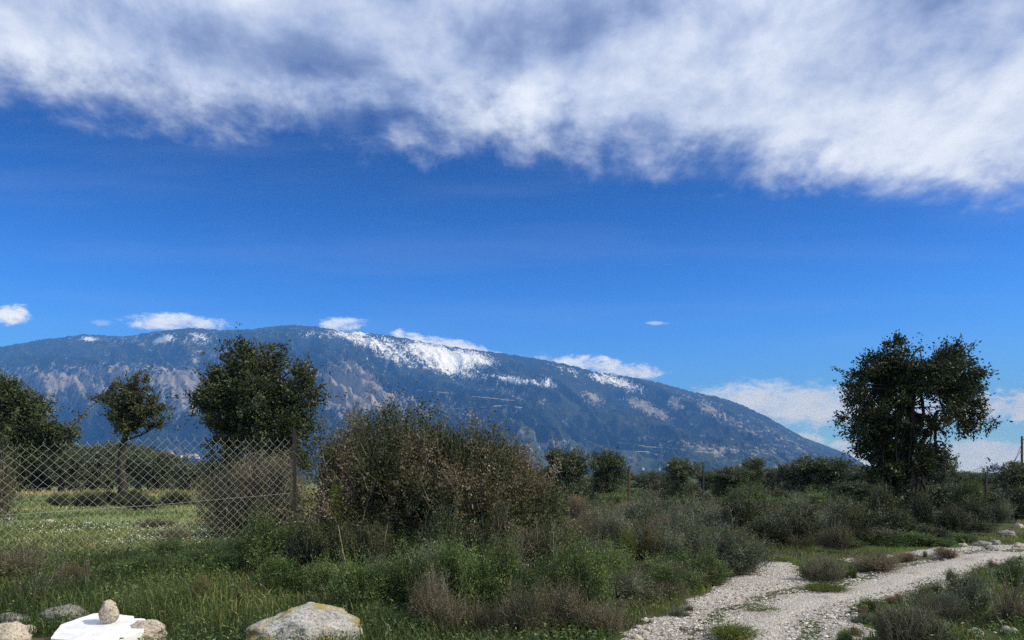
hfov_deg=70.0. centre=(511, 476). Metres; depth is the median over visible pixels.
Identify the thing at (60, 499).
dark shrub
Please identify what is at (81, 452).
olive tree
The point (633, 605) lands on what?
dry shrub
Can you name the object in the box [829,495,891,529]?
dark shrub
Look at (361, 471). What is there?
thorn thicket
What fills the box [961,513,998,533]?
dark shrub
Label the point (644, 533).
sage shrub
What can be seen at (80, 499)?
dark shrub
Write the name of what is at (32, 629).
stone
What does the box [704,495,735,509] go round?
leafy shrub
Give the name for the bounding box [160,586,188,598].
reed clump
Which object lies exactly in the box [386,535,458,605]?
leafy shrub
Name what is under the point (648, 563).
leafy shrub
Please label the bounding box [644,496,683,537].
dry shrub
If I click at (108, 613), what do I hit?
egg stone
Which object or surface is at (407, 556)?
sage shrub
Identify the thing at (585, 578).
leafy shrub
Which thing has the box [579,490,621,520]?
sage shrub
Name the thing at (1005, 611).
dry shrub
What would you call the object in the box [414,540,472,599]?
leafy shrub
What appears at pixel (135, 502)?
dark shrub
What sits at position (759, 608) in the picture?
green tuft
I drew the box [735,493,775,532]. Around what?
dark shrub
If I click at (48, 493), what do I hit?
field grass
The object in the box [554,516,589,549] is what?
dry shrub
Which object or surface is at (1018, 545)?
stone
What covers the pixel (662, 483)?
dark shrub
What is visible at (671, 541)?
sage shrub
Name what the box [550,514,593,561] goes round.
leafy shrub
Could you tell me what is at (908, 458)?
oak tree
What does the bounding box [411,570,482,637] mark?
dry shrub
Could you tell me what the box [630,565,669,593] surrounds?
leafy shrub
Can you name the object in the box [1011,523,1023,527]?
stone
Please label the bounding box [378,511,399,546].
reed clump
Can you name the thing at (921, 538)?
leafy shrub
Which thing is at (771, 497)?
leafy shrub
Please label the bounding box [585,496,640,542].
sage shrub
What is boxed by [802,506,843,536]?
sage shrub
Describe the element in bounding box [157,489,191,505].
dark shrub
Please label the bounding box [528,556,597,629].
dry shrub
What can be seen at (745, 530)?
reed clump
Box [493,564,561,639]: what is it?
dry shrub
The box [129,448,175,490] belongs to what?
olive tree
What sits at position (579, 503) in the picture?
dry shrub
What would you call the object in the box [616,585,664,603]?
dry shrub
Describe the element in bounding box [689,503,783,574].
sage shrub
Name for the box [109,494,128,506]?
dark shrub
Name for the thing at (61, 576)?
twig plant
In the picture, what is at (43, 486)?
olive tree
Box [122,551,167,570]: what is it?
leafy shrub
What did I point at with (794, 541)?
dry shrub
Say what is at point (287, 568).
leafy shrub
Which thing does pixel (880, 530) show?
sage shrub
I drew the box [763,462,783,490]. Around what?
olive tree
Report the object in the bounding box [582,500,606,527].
sage shrub
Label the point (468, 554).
sage shrub
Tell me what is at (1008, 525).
ground
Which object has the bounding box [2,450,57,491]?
olive tree
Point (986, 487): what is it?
fence post
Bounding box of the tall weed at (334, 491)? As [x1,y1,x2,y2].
[325,474,345,540]
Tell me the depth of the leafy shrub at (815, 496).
26.34 m
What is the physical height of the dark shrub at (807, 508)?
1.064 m
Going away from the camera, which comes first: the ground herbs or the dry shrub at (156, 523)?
the ground herbs
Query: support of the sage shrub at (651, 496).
on the ground at (1008, 525)
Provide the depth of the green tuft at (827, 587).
10.12 m
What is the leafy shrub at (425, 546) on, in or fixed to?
on the ground at (1008, 525)
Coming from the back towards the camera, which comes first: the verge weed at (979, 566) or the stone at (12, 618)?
the verge weed at (979, 566)
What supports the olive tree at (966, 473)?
on the ground at (1008, 525)
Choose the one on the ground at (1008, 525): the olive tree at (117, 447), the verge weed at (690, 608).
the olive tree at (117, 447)
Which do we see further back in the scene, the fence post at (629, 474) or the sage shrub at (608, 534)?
the fence post at (629, 474)
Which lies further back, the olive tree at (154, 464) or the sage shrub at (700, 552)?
the olive tree at (154, 464)
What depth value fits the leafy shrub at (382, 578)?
8.18 m
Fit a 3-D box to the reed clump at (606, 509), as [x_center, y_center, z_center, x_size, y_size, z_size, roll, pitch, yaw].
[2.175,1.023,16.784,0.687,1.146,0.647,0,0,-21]
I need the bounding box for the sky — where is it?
[0,0,1023,472]
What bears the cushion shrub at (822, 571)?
on the ground at (1008, 525)
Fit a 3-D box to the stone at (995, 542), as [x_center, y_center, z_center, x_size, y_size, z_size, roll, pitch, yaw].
[10.575,1.470,16.012,0.246,0.155,0.194,0,0,-14]
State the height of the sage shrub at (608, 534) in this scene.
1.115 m
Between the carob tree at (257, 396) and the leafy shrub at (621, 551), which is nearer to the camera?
the leafy shrub at (621, 551)
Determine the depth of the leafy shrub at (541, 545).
9.45 m
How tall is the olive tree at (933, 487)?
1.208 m
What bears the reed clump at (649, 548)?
on the ground at (1008, 525)
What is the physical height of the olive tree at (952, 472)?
2.837 m
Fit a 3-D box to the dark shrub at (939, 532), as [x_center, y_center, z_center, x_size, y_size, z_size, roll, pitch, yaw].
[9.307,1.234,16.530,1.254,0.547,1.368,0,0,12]
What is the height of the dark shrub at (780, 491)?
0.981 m
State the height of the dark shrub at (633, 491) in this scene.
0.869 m
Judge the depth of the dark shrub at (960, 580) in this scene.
9.76 m
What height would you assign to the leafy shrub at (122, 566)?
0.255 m
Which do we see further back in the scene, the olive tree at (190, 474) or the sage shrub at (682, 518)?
the olive tree at (190, 474)
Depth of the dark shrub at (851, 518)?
15.92 m
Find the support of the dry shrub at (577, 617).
on the ground at (1008, 525)
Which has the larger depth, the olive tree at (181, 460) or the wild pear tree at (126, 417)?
the olive tree at (181, 460)
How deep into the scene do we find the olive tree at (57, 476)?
59.04 m
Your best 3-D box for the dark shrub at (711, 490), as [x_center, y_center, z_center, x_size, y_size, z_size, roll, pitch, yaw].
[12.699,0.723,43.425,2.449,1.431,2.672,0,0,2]
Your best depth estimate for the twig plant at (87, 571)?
9.21 m
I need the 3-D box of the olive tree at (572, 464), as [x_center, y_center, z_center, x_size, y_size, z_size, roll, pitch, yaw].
[2.308,-0.002,30.136,2.431,3.511,2.700,0,0,36]
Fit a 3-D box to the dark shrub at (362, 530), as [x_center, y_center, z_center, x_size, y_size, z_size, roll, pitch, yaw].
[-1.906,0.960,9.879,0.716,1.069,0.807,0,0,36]
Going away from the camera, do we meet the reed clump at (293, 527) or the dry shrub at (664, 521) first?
the reed clump at (293, 527)
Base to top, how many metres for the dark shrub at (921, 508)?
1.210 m
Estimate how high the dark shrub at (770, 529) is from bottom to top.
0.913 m
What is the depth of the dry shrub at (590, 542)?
11.13 m
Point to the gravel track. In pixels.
(763, 620)
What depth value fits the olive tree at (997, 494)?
26.28 m
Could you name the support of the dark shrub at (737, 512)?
on the ground at (1008, 525)
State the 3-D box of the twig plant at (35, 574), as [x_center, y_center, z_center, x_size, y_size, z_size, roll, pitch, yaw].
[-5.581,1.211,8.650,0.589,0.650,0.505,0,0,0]
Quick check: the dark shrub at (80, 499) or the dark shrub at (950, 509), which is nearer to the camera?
the dark shrub at (950, 509)
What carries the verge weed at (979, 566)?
on the ground at (1008, 525)
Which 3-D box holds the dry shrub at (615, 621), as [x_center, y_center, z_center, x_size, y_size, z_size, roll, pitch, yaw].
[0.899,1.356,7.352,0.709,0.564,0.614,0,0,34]
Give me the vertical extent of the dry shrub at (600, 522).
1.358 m
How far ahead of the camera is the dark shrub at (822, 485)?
34.84 m
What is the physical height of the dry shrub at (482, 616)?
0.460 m
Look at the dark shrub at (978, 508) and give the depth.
19.14 m
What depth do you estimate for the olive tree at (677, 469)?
33.53 m
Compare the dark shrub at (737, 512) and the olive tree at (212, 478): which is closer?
the dark shrub at (737, 512)
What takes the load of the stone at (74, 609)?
on the ground at (1008, 525)
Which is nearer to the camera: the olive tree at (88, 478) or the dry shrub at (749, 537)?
the dry shrub at (749, 537)
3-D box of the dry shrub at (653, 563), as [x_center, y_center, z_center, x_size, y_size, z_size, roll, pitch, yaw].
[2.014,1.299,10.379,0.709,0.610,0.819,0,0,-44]
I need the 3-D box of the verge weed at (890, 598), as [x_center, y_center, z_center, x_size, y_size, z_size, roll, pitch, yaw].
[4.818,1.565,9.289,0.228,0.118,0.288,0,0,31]
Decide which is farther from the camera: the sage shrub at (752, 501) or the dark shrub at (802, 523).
the sage shrub at (752, 501)
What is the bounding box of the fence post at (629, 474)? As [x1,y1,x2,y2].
[627,467,630,506]
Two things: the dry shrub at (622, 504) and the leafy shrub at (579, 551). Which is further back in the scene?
the dry shrub at (622, 504)
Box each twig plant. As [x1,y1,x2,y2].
[9,551,63,602]
[50,534,71,588]
[82,553,91,589]
[908,579,928,610]
[988,565,1023,623]
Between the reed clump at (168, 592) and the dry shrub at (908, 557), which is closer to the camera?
the reed clump at (168, 592)
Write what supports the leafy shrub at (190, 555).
on the ground at (1008, 525)
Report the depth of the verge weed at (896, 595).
9.39 m
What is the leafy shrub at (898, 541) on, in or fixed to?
on the ground at (1008, 525)
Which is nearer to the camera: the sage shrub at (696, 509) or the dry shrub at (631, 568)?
the dry shrub at (631, 568)
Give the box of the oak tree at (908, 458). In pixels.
[827,329,1013,521]
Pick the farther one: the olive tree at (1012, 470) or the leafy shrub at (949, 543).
the olive tree at (1012, 470)
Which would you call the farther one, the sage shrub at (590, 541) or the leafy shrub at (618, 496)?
the leafy shrub at (618, 496)
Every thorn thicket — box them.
[271,381,469,542]
[374,405,584,543]
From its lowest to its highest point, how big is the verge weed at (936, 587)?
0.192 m
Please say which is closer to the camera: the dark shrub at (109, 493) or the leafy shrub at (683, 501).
the leafy shrub at (683, 501)
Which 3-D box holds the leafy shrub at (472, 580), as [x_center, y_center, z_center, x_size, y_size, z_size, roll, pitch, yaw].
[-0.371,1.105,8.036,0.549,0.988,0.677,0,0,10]
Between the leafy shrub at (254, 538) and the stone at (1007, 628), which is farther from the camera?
the leafy shrub at (254, 538)
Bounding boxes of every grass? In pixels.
[0,487,324,571]
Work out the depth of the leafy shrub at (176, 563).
10.63 m
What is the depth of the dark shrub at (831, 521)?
16.05 m
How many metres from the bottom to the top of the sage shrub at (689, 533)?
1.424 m
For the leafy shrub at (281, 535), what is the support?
on the ground at (1008, 525)
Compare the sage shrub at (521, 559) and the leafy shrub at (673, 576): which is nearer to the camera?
the sage shrub at (521, 559)
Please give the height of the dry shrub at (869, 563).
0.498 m
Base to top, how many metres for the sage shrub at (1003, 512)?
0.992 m
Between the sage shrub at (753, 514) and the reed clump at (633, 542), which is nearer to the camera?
the reed clump at (633, 542)
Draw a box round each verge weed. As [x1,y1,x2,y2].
[667,605,693,618]
[683,603,693,611]
[833,625,853,639]
[844,624,867,636]
[845,611,873,623]
[849,567,858,578]
[855,595,879,611]
[859,604,868,616]
[884,595,899,603]
[893,592,900,601]
[926,582,943,593]
[931,543,950,553]
[944,565,957,580]
[972,564,988,573]
[985,559,1000,567]
[1013,555,1023,564]
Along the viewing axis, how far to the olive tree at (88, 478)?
58.95 m
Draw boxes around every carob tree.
[0,366,92,473]
[166,321,346,497]
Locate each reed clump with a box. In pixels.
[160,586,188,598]
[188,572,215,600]
[214,588,236,600]
[232,584,261,602]
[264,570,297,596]
[284,509,312,538]
[362,519,398,548]
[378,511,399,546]
[596,498,614,519]
[613,524,647,564]
[637,520,664,562]
[735,521,755,539]
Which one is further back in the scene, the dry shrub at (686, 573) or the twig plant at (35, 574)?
the dry shrub at (686, 573)
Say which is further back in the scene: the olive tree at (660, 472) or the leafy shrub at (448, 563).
the olive tree at (660, 472)
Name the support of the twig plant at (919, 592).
on the ground at (1008, 525)
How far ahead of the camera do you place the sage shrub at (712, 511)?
18.25 m
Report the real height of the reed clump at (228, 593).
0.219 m
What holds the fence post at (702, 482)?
on the ground at (1008, 525)
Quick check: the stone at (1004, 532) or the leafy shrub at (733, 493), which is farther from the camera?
the leafy shrub at (733, 493)
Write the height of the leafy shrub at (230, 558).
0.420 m
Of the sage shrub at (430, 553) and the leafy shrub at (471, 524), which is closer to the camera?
the sage shrub at (430, 553)
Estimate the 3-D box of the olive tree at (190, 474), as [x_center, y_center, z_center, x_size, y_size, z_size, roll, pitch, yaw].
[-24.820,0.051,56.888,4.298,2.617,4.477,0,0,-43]
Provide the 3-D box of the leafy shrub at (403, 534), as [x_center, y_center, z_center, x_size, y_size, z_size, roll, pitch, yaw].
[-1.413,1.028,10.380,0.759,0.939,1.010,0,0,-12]
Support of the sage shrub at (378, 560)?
on the ground at (1008, 525)
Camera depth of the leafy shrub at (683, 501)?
25.47 m
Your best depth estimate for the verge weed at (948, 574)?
10.83 m
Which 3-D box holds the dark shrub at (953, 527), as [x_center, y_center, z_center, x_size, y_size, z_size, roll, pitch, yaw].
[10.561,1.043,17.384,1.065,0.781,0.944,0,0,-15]
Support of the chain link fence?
on the ground at (1008, 525)
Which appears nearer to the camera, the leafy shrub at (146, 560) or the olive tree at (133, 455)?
the leafy shrub at (146, 560)
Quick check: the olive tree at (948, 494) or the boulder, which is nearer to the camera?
the boulder
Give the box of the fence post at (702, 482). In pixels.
[702,464,703,504]
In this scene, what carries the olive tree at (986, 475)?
on the ground at (1008, 525)
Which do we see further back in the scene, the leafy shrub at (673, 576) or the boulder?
the leafy shrub at (673, 576)
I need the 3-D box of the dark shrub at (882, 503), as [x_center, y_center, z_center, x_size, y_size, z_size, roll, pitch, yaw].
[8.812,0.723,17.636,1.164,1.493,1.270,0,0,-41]
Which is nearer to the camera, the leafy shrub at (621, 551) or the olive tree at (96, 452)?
the leafy shrub at (621, 551)
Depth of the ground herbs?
8.12 m
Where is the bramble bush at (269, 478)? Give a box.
[184,440,314,536]
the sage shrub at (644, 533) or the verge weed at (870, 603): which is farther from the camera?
the sage shrub at (644, 533)
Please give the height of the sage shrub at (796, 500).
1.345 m
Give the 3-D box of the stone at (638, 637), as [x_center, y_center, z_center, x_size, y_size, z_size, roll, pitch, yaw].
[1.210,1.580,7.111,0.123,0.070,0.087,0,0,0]
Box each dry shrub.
[0,534,57,577]
[57,559,91,583]
[119,515,188,527]
[160,521,201,541]
[403,554,450,628]
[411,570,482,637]
[447,595,506,634]
[465,592,547,638]
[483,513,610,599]
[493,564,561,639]
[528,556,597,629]
[542,590,617,636]
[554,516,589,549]
[555,500,592,536]
[561,584,635,636]
[563,492,590,518]
[571,527,605,555]
[574,512,599,542]
[579,491,632,530]
[597,543,645,576]
[606,594,647,610]
[615,499,635,516]
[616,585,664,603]
[624,508,666,537]
[632,548,680,575]
[637,583,670,604]
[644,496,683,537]
[651,568,693,599]
[655,560,707,588]
[670,553,721,586]
[717,520,769,546]
[774,525,818,548]
[803,514,859,551]
[839,543,907,572]
[846,526,883,540]
[888,549,919,561]
[931,547,964,558]
[989,584,1023,626]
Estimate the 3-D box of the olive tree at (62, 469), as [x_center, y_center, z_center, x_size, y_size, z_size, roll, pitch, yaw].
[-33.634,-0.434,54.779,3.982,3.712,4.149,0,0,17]
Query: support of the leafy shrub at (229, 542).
on the ground at (1008, 525)
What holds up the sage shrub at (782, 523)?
on the ground at (1008, 525)
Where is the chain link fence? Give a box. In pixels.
[0,429,295,555]
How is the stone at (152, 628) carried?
on the ground at (1008, 525)
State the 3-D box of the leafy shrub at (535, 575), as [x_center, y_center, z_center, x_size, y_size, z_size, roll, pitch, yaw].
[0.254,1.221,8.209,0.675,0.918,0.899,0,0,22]
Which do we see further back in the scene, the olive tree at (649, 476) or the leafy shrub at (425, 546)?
the olive tree at (649, 476)
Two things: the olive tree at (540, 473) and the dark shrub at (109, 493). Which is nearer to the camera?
the dark shrub at (109, 493)
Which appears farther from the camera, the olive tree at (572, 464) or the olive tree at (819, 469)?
the olive tree at (819, 469)
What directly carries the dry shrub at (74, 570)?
on the ground at (1008, 525)
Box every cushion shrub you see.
[797,553,848,582]
[866,601,957,639]
[916,591,973,624]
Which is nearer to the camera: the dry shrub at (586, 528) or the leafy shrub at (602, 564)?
the leafy shrub at (602, 564)
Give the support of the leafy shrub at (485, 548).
on the ground at (1008, 525)
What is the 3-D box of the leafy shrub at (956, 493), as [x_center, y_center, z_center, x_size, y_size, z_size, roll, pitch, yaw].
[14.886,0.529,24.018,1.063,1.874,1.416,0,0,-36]
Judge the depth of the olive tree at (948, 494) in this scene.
26.54 m
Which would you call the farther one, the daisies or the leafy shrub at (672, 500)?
the leafy shrub at (672, 500)
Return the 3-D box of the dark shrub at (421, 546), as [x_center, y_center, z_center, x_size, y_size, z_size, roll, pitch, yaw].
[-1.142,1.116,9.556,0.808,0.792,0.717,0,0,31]
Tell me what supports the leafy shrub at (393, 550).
on the ground at (1008, 525)
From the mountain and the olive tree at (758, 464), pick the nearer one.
the olive tree at (758, 464)
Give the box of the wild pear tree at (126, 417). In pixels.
[87,366,175,495]
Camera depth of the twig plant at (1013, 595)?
7.83 m
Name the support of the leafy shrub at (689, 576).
on the ground at (1008, 525)
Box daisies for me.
[20,520,233,550]
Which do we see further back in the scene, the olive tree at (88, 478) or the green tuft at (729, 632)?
the olive tree at (88, 478)
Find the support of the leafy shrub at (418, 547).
on the ground at (1008, 525)
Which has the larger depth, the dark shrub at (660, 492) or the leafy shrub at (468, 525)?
the dark shrub at (660, 492)
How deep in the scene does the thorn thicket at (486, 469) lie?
10.79 m
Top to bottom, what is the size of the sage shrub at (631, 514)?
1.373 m
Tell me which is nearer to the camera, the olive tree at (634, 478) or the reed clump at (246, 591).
the reed clump at (246, 591)
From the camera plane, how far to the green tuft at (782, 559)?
13.29 m
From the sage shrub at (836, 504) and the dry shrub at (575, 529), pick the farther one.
the sage shrub at (836, 504)
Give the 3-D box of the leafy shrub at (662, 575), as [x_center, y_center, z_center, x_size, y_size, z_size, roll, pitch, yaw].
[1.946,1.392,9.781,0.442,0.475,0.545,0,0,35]
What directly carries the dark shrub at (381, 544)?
on the ground at (1008, 525)
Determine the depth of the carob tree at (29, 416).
27.66 m
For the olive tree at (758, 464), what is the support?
on the ground at (1008, 525)
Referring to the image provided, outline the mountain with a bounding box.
[0,325,864,476]
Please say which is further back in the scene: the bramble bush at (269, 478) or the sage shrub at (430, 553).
the bramble bush at (269, 478)
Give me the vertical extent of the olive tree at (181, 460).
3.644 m
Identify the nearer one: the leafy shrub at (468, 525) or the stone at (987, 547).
the leafy shrub at (468, 525)
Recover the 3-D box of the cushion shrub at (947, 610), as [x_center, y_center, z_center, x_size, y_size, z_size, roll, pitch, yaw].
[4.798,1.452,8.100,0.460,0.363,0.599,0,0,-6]
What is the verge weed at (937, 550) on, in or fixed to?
on the gravel track
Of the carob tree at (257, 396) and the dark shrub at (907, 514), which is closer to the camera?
the dark shrub at (907, 514)
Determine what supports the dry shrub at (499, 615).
on the ground at (1008, 525)
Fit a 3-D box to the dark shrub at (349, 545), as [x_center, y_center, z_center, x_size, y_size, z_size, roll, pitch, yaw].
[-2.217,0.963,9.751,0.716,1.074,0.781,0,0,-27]
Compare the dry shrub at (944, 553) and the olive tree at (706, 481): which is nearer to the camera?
the dry shrub at (944, 553)
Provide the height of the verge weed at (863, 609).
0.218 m
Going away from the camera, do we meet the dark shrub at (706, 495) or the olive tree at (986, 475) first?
the dark shrub at (706, 495)
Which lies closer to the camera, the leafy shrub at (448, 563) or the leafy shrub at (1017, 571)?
the leafy shrub at (448, 563)
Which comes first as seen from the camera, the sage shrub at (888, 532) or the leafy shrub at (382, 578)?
the leafy shrub at (382, 578)
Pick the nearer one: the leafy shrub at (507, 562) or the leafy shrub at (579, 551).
the leafy shrub at (507, 562)
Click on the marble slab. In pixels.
(91, 627)
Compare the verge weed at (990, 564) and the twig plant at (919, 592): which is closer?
the twig plant at (919, 592)
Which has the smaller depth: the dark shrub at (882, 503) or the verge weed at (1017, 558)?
the verge weed at (1017, 558)
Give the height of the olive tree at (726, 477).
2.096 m
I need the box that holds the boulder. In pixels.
[244,602,363,639]
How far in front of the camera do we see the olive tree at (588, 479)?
61.45 m
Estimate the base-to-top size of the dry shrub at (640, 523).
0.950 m
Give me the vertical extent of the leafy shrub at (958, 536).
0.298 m
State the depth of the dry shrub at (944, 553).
13.77 m
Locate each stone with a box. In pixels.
[0,612,29,623]
[0,621,31,639]
[27,625,36,635]
[37,604,89,624]
[98,599,118,623]
[130,619,167,639]
[630,635,642,639]
[970,541,991,546]
[984,545,998,550]
[990,540,1001,544]
[996,530,1015,537]
[1001,626,1017,636]
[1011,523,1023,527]
[1013,542,1023,547]
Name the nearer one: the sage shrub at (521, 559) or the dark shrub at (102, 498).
the sage shrub at (521, 559)
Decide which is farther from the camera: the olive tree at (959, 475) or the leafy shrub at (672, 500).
the olive tree at (959, 475)
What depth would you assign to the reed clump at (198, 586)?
8.78 m
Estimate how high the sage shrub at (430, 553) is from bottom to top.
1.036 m
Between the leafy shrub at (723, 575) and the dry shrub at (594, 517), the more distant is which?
the dry shrub at (594, 517)
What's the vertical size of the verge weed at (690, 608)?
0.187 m
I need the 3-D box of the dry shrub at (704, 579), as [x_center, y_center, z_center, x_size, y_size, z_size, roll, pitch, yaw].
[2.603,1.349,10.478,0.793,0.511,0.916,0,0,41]
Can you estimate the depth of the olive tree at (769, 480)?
68.22 m
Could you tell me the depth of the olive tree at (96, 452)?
57.12 m
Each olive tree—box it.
[1,450,53,490]
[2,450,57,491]
[34,446,94,492]
[51,440,88,490]
[71,444,98,489]
[73,450,115,489]
[79,439,130,490]
[97,434,130,489]
[101,438,143,488]
[114,443,162,490]
[127,445,182,489]
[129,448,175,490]
[158,452,196,489]
[163,461,222,491]
[201,462,223,489]
[526,468,545,486]
[533,435,599,515]
[575,477,597,486]
[584,445,630,509]
[606,471,635,487]
[618,473,646,488]
[636,469,665,492]
[653,470,692,482]
[656,454,706,499]
[692,466,715,491]
[701,463,763,498]
[735,451,769,489]
[754,477,780,488]
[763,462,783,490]
[772,452,814,495]
[788,452,860,489]
[823,489,845,499]
[828,480,882,503]
[838,459,886,487]
[918,483,941,511]
[920,454,961,510]
[931,479,995,510]
[944,472,968,484]
[956,470,986,484]
[966,471,998,486]
[979,457,1023,492]
[981,487,994,508]
[983,490,1013,506]
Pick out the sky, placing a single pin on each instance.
(737, 201)
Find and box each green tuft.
[697,618,768,639]
[739,603,784,612]
[761,554,793,562]
[796,579,856,592]
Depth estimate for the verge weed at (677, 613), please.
8.30 m
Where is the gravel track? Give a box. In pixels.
[618,545,1023,639]
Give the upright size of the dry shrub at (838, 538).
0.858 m
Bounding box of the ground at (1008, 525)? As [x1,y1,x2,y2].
[0,476,1023,639]
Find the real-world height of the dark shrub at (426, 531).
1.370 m
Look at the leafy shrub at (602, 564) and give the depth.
8.30 m
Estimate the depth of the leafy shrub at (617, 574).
9.60 m
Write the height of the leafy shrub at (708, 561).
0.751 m
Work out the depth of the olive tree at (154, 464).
59.34 m
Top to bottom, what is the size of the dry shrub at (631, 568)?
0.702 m
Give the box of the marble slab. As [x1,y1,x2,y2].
[51,613,144,639]
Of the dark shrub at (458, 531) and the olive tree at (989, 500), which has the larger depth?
the olive tree at (989, 500)
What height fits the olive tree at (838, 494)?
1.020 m
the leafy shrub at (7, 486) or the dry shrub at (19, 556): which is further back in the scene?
the leafy shrub at (7, 486)
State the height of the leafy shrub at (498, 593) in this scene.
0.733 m
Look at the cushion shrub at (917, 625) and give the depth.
6.72 m
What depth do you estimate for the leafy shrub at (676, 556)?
11.14 m
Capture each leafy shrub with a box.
[0,422,27,527]
[94,556,154,574]
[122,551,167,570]
[149,533,185,556]
[162,557,188,568]
[170,539,238,568]
[195,545,253,572]
[211,529,246,554]
[231,494,282,570]
[246,541,305,592]
[258,527,289,559]
[262,509,326,561]
[269,500,407,563]
[283,523,336,558]
[289,549,341,597]
[296,558,324,593]
[317,539,381,610]
[349,546,401,609]
[359,534,484,613]
[378,549,419,612]
[380,534,408,557]
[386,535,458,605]
[390,517,418,558]
[414,535,439,558]
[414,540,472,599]
[427,516,468,609]
[443,509,481,546]
[449,506,483,552]
[452,533,501,612]
[462,537,500,562]
[474,516,526,609]
[481,560,531,613]
[517,547,554,607]
[518,550,564,602]
[545,522,619,611]
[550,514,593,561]
[565,541,601,563]
[572,530,618,604]
[578,487,606,510]
[584,541,641,569]
[587,485,647,506]
[599,536,635,576]
[600,556,630,587]
[604,575,623,602]
[605,540,635,565]
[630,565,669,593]
[631,550,679,576]
[643,564,671,590]
[648,541,694,568]
[649,555,689,594]
[655,494,697,504]
[667,491,701,507]
[678,566,710,589]
[679,550,735,583]
[692,539,724,585]
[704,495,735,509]
[718,478,775,506]
[759,495,817,510]
[762,492,787,503]
[782,486,830,509]
[817,488,864,511]
[848,535,875,545]
[870,535,918,545]
[890,528,940,544]
[915,537,965,547]
[942,529,980,542]
[945,466,986,506]
[991,553,1023,588]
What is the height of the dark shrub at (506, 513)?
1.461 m
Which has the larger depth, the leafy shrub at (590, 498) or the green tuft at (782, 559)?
the leafy shrub at (590, 498)
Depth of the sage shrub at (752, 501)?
18.52 m
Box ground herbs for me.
[0,532,1023,639]
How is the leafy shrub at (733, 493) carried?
on the ground at (1008, 525)
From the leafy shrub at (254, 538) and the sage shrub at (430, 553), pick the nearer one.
the sage shrub at (430, 553)
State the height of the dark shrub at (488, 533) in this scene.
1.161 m
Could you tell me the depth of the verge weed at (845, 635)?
6.95 m
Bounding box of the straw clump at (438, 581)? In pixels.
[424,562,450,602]
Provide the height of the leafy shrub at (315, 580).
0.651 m
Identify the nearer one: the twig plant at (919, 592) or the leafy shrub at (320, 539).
the twig plant at (919, 592)
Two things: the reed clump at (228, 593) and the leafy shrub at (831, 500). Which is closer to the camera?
the reed clump at (228, 593)
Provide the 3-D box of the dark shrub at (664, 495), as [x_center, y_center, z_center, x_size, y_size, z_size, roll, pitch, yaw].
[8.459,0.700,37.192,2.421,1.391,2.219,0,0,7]
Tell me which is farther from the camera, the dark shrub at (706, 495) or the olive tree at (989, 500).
the dark shrub at (706, 495)
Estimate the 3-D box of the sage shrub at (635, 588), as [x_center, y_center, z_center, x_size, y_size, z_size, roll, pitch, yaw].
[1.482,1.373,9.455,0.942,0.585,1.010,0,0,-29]
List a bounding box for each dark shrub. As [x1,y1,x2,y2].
[46,493,69,505]
[63,489,105,507]
[71,489,108,506]
[96,489,122,502]
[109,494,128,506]
[120,489,148,497]
[124,490,162,509]
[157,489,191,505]
[280,505,330,577]
[322,511,365,571]
[346,510,396,569]
[358,514,401,567]
[403,532,443,558]
[408,490,462,553]
[431,501,471,554]
[464,488,519,556]
[474,514,511,564]
[618,487,640,493]
[632,490,668,500]
[644,475,671,491]
[657,481,699,499]
[689,491,717,501]
[708,478,725,497]
[708,484,767,533]
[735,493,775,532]
[741,509,797,545]
[759,497,830,527]
[767,487,796,500]
[777,508,820,542]
[800,479,833,497]
[823,514,859,538]
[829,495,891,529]
[831,498,875,541]
[858,476,909,515]
[876,502,918,537]
[883,502,922,528]
[908,519,953,538]
[909,484,936,527]
[929,499,973,534]
[929,505,979,535]
[944,490,997,525]
[944,569,983,591]
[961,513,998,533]
[994,475,1023,522]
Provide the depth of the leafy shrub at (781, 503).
25.55 m
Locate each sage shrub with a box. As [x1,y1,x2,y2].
[359,547,388,572]
[378,538,427,578]
[415,527,452,571]
[457,539,483,602]
[503,536,536,582]
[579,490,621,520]
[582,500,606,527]
[583,533,599,552]
[584,511,626,553]
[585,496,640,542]
[605,564,657,600]
[609,511,674,562]
[614,488,667,528]
[633,478,689,517]
[653,504,709,529]
[653,520,702,566]
[657,491,721,558]
[668,491,719,525]
[687,496,724,530]
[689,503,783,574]
[692,532,742,570]
[710,489,773,520]
[742,499,768,528]
[761,512,794,546]
[768,501,794,517]
[778,485,821,514]
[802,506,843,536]
[813,501,839,520]
[814,490,856,518]
[856,513,910,540]
[859,520,893,538]
[930,565,1003,615]
[986,491,1017,524]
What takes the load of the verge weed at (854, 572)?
on the ground at (1008, 525)
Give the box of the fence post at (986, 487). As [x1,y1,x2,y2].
[985,477,987,507]
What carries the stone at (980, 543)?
on the ground at (1008, 525)
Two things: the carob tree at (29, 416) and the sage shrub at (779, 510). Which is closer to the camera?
the sage shrub at (779, 510)
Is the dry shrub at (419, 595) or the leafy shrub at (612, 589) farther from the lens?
the leafy shrub at (612, 589)
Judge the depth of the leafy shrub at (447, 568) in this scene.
8.16 m
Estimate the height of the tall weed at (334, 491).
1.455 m
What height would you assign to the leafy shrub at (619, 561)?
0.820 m
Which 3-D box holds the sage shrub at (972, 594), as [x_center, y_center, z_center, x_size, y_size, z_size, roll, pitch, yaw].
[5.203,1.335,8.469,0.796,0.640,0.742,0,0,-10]
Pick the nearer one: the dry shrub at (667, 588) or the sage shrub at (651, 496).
the dry shrub at (667, 588)

